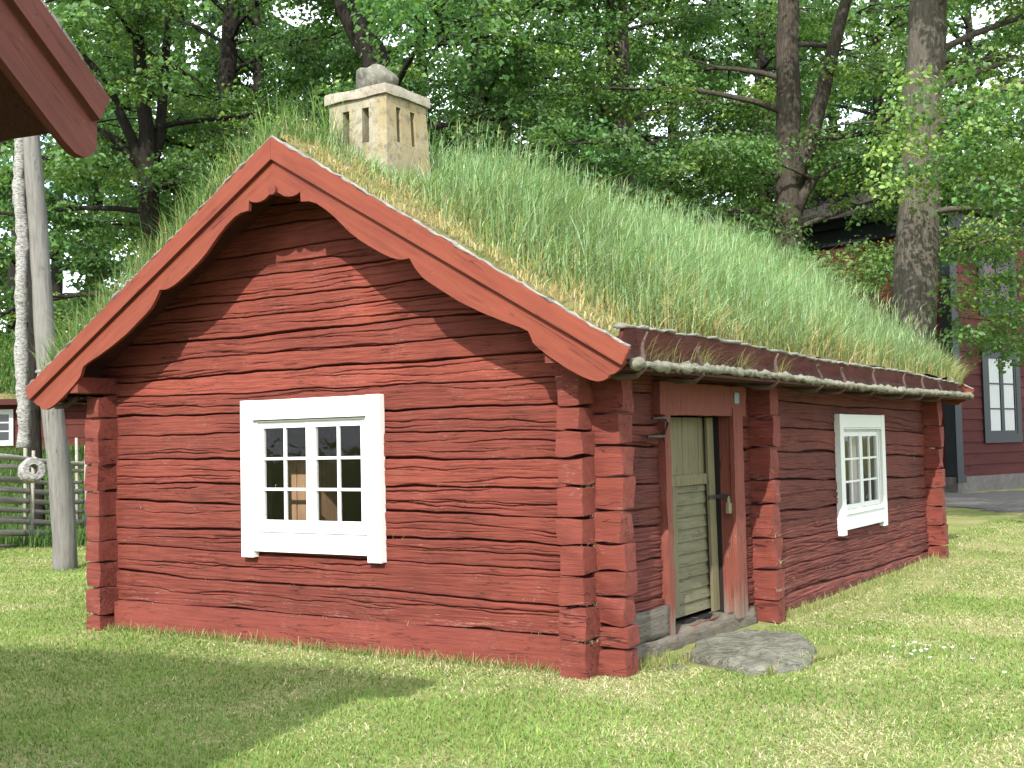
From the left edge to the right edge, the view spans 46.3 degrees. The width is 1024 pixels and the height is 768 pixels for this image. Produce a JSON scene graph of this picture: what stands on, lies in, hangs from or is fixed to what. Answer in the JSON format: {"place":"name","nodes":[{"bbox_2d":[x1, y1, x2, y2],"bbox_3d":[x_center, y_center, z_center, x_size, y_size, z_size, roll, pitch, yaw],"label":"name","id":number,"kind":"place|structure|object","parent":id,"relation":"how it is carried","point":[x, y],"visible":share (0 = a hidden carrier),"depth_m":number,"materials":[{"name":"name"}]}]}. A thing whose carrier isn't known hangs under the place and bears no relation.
{"place":"outdoors","nodes":[
{"label":"outdoors","id":0,"kind":"place"},
{"bbox_2d":[0,456,1023,767],"bbox_3d":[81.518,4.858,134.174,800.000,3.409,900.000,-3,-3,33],"label":"lawn","id":1,"kind":"structure","parent":0,"point":[960,520],"depth_m":7.39,"materials":[{"name":"green plant"}]},
{"bbox_2d":[0,438,92,547],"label":"rail fence","id":2,"kind":"object","parent":1,"relation":"on","point":[25,501],"visible":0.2,"depth_m":19.89,"materials":[{"name":"grey wood"}]},
{"bbox_2d":[18,457,46,482],"bbox_3d":[-7.054,1.264,17.601,0.373,0.392,0.260,1,-4,-38],"label":"wooden ring","id":3,"kind":"object","parent":2,"relation":"hanging from","point":[37,465],"visible":1,"depth_m":17.52,"materials":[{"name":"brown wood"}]},
{"bbox_2d":[0,331,92,451],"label":"turf roofed house","id":4,"kind":"structure","parent":1,"relation":"on","point":[74,414],"depth_m":29.92,"materials":[{"name":"red wood"}]},
{"bbox_2d":[0,409,13,445],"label":"window","id":5,"kind":"structure","parent":4,"relation":"in","point":[5,411],"depth_m":29.74,"materials":[{"name":"white paint"}]},
{"bbox_2d":[0,441,92,547],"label":"meadow grass","id":6,"kind":"structure","parent":1,"relation":"on","point":[45,540],"depth_m":23.13,"materials":[{"name":"green plant"}]},
{"bbox_2d":[22,135,77,570],"bbox_3d":[-7.938,-0.898,15.652,4.278,7.126,0.757,-1,-3,-6],"label":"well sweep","id":7,"kind":"object","parent":1,"relation":"on","point":[63,517],"visible":0.69,"depth_m":15.81,"materials":[{"name":"wood"}]},
{"bbox_2d":[12,138,31,447],"bbox_3d":[-6.526,-1.553,15.931,0.223,4.812,0.445,-1,-3,-11],"label":"hanging pole","id":8,"kind":"object","parent":7,"relation":"hanging from","point":[21,353],"visible":0.84,"depth_m":15.87,"materials":[{"name":"grey wood"}]},
{"bbox_2d":[0,0,110,157],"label":"storehouse","id":9,"kind":"structure","parent":1,"relation":"on","point":[50,83],"depth_m":4.17,"materials":[{"name":"brown wood"}]},
{"bbox_2d":[0,97,170,335],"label":"woodland tree","id":10,"kind":"object","parent":1,"relation":"on","point":[56,286],"visible":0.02,"depth_m":54.12,"materials":[{"name":"green plant"}]},
{"bbox_2d":[0,0,204,529],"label":"young tree","id":11,"kind":"object","parent":1,"relation":"on","point":[64,161],"visible":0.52,"depth_m":21.44,"materials":[{"name":"green plant"}]},
{"bbox_2d":[0,31,205,336],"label":"woodland tree","id":12,"kind":"object","parent":1,"relation":"on","point":[7,263],"visible":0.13,"depth_m":32.83,"materials":[{"name":"green plant"}]},
{"bbox_2d":[0,0,250,309],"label":"woodland tree","id":13,"kind":"object","parent":1,"relation":"on","point":[61,190],"visible":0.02,"depth_m":36.19,"materials":[{"name":"green plant"}]},
{"bbox_2d":[0,0,319,334],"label":"woodland tree","id":14,"kind":"object","parent":1,"relation":"on","point":[85,261],"visible":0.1,"depth_m":34.24,"materials":[{"name":"green plant"}]},
{"bbox_2d":[0,0,328,349],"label":"maple tree","id":15,"kind":"object","parent":1,"relation":"on","point":[148,143],"visible":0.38,"depth_m":24.33,"materials":[{"name":"green plant"}]},
{"bbox_2d":[6,0,355,323],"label":"woodland tree","id":16,"kind":"object","parent":1,"relation":"on","point":[204,7],"visible":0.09,"depth_m":33.38,"materials":[{"name":"green plant"}]},
{"bbox_2d":[2,0,423,354],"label":"maple tree","id":17,"kind":"object","parent":1,"relation":"on","point":[232,22],"visible":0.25,"depth_m":26.48,"materials":[{"name":"green plant"}]},
{"bbox_2d":[135,43,314,239],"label":"woodland tree","id":18,"kind":"object","parent":1,"relation":"on","point":[212,61],"depth_m":53.64,"materials":[{"name":"green plant"}]},
{"bbox_2d":[162,0,433,189],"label":"woodland tree","id":19,"kind":"object","parent":1,"relation":"on","point":[270,15],"visible":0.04,"depth_m":37.54,"materials":[{"name":"green plant"}]},
{"bbox_2d":[147,0,711,203],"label":"maple tree","id":20,"kind":"object","parent":1,"relation":"on","point":[351,61],"visible":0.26,"depth_m":23.67,"materials":[{"name":"green plant"}]},
{"bbox_2d":[284,2,601,188],"bbox_3d":[-3.002,-4.433,32.894,11.880,15.529,11.614,-3,-3,33],"label":"woodland tree","id":21,"kind":"object","parent":1,"relation":"on","point":[426,70],"visible":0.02,"depth_m":32.15,"materials":[{"name":"green plant"}]},
{"bbox_2d":[276,0,701,223],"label":"maple tree","id":22,"kind":"object","parent":1,"relation":"on","point":[363,35],"visible":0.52,"depth_m":19.31,"materials":[{"name":"green plant"}]},
{"bbox_2d":[25,82,973,679],"bbox_3d":[0.873,0.088,13.101,5.993,4.827,9.905,-3,-3,33],"label":"log cabin","id":23,"kind":"object","parent":1,"relation":"on","point":[481,428],"visible":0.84,"depth_m":9.37,"materials":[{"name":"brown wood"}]},
{"bbox_2d":[288,456,337,520],"bbox_3d":[-1.683,1.314,10.155,0.260,1.395,0.400,-3,-3,33],"label":"cupboard","id":24,"kind":"object","parent":23,"relation":"on","point":[328,501],"visible":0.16,"depth_m":10.06,"materials":[{"name":"brown wood"}]},
{"bbox_2d":[240,394,386,562],"bbox_3d":[-1.558,0.734,9.311,1.440,1.255,0.107,-3,-3,33],"label":"window","id":25,"kind":"structure","parent":23,"relation":"in","point":[367,537],"depth_m":9.28,"materials":[{"name":"white paint"}]},
{"bbox_2d":[356,64,398,88],"bbox_3d":[-1.139,-2.541,10.078,0.264,0.288,0.393,1,-4,-38],"label":"chimney stone","id":26,"kind":"object","parent":23,"relation":"on","point":[373,74],"visible":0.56,"depth_m":9.96,"materials":[{"name":"grey stone"}]},
{"bbox_2d":[22,74,974,385],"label":"roof grass","id":27,"kind":"structure","parent":23,"relation":"on","point":[626,262],"depth_m":9.76,"materials":[{"name":"green plant"}]},
{"bbox_2d":[128,457,915,643],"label":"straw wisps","id":28,"kind":"object","parent":23,"relation":"on","point":[599,567],"visible":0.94,"depth_m":8.71,"materials":[{"name":"beige plant"}]},
{"bbox_2d":[670,417,731,617],"bbox_3d":[1.404,1.049,9.393,0.210,1.580,1.206,-3,-3,33],"label":"door","id":29,"kind":"structure","parent":23,"relation":"in","point":[695,546],"depth_m":9.61,"materials":[{"name":"wood"}]},
{"bbox_2d":[846,436,857,503],"bbox_3d":[3.847,0.961,13.502,0.056,1.000,0.320,-3,-3,33],"label":"curtain","id":30,"kind":"object","parent":23,"relation":"hanging from","point":[854,471],"visible":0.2,"depth_m":13.45,"materials":[{"name":"white fabric"}]},
{"bbox_2d":[834,414,887,535],"bbox_3d":[3.775,0.956,12.957,0.107,1.250,1.645,-3,-3,33],"label":"window","id":31,"kind":"structure","parent":23,"relation":"in","point":[862,513],"depth_m":12.92,"materials":[{"name":"white paint"}]},
{"bbox_2d":[400,0,639,197],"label":"woodland tree","id":32,"kind":"object","parent":1,"relation":"on","point":[446,112],"visible":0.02,"depth_m":34.21,"materials":[{"name":"green plant"}]},
{"bbox_2d":[460,21,697,180],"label":"woodland tree","id":33,"kind":"object","parent":1,"relation":"on","point":[646,170],"visible":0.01,"depth_m":40.17,"materials":[{"name":"green plant"}]},
{"bbox_2d":[429,0,858,252],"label":"lime tree","id":34,"kind":"object","parent":1,"relation":"on","point":[703,23],"visible":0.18,"depth_m":26.37,"materials":[{"name":"green plant"}]},
{"bbox_2d":[659,664,686,669],"bbox_3d":[1.089,1.952,8.082,0.413,0.124,0.223,-3,-3,33],"label":"stone","id":35,"kind":"object","parent":1,"relation":"on","point":[675,666],"visible":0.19,"depth_m":8.05,"materials":[{"name":"grey stone"}]},
{"bbox_2d":[529,0,848,275],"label":"woodland tree","id":36,"kind":"object","parent":1,"relation":"on","point":[763,5],"visible":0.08,"depth_m":35.14,"materials":[{"name":"green plant"}]},
{"bbox_2d":[640,25,820,213],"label":"woodland tree","id":37,"kind":"object","parent":1,"relation":"on","point":[812,57],"visible":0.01,"depth_m":40.82,"materials":[{"name":"green plant"}]},
{"bbox_2d":[683,629,816,675],"bbox_3d":[1.756,1.972,8.538,0.981,0.299,1.639,-3,-3,33],"label":"doorstep stone","id":38,"kind":"object","parent":1,"relation":"on","point":[748,651],"visible":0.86,"depth_m":8.26,"materials":[{"name":"grey stone"}]},
{"bbox_2d":[583,0,968,233],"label":"woodland tree","id":39,"kind":"object","parent":1,"relation":"on","point":[762,61],"visible":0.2,"depth_m":34.53,"materials":[{"name":"green plant"}]},
{"bbox_2d":[537,0,1023,278],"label":"lime tree","id":40,"kind":"object","parent":1,"relation":"on","point":[791,17],"visible":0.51,"depth_m":23.80,"materials":[{"name":"green plant"}]},
{"bbox_2d":[664,0,994,205],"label":"woodland tree","id":41,"kind":"object","parent":1,"relation":"on","point":[855,4],"visible":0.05,"depth_m":46.84,"materials":[{"name":"green plant"}]},
{"bbox_2d":[709,166,1023,492],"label":"red house","id":42,"kind":"structure","parent":1,"relation":"on","point":[983,438],"depth_m":32.52,"materials":[{"name":"wood"}]},
{"bbox_2d":[975,227,1016,317],"bbox_3d":[13.345,-3.045,32.925,2.080,2.400,0.120,1,-4,-39],"label":"window","id":43,"kind":"structure","parent":42,"relation":"in","point":[978,269],"depth_m":32.86,"materials":[{"name":"blue paint"}]},
{"bbox_2d":[980,346,1022,442],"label":"window","id":44,"kind":"structure","parent":42,"relation":"in","point":[1001,393],"depth_m":32.70,"materials":[{"name":"blue paint"}]},
{"bbox_2d":[724,0,1020,176],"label":"woodland tree","id":45,"kind":"object","parent":1,"relation":"on","point":[897,19],"visible":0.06,"depth_m":40.27,"materials":[{"name":"green plant"}]},
{"bbox_2d":[749,0,1023,487],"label":"lime tree","id":46,"kind":"object","parent":1,"relation":"on","point":[922,123],"visible":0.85,"depth_m":20.07,"materials":[{"name":"green plant"}]},
{"bbox_2d":[803,0,1023,297],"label":"lime tree","id":47,"kind":"object","parent":1,"relation":"on","point":[844,66],"visible":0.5,"depth_m":22.56,"materials":[{"name":"green plant"}]},
{"bbox_2d":[836,0,1023,162],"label":"woodland tree","id":48,"kind":"object","parent":1,"relation":"on","point":[967,27],"visible":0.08,"depth_m":44.89,"materials":[{"name":"green plant"}]},
{"bbox_2d":[0,0,1023,331],"label":"sky","id":49,"kind":"structure","parent":0,"point":[982,11],"materials":[{"name":"white"}]},
{"bbox_2d":[946,490,1023,511],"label":"gravel path","id":50,"kind":"structure","parent":0,"point":[1006,501],"depth_m":27.07,"materials":[{"name":"grey gravel"}]}
]}

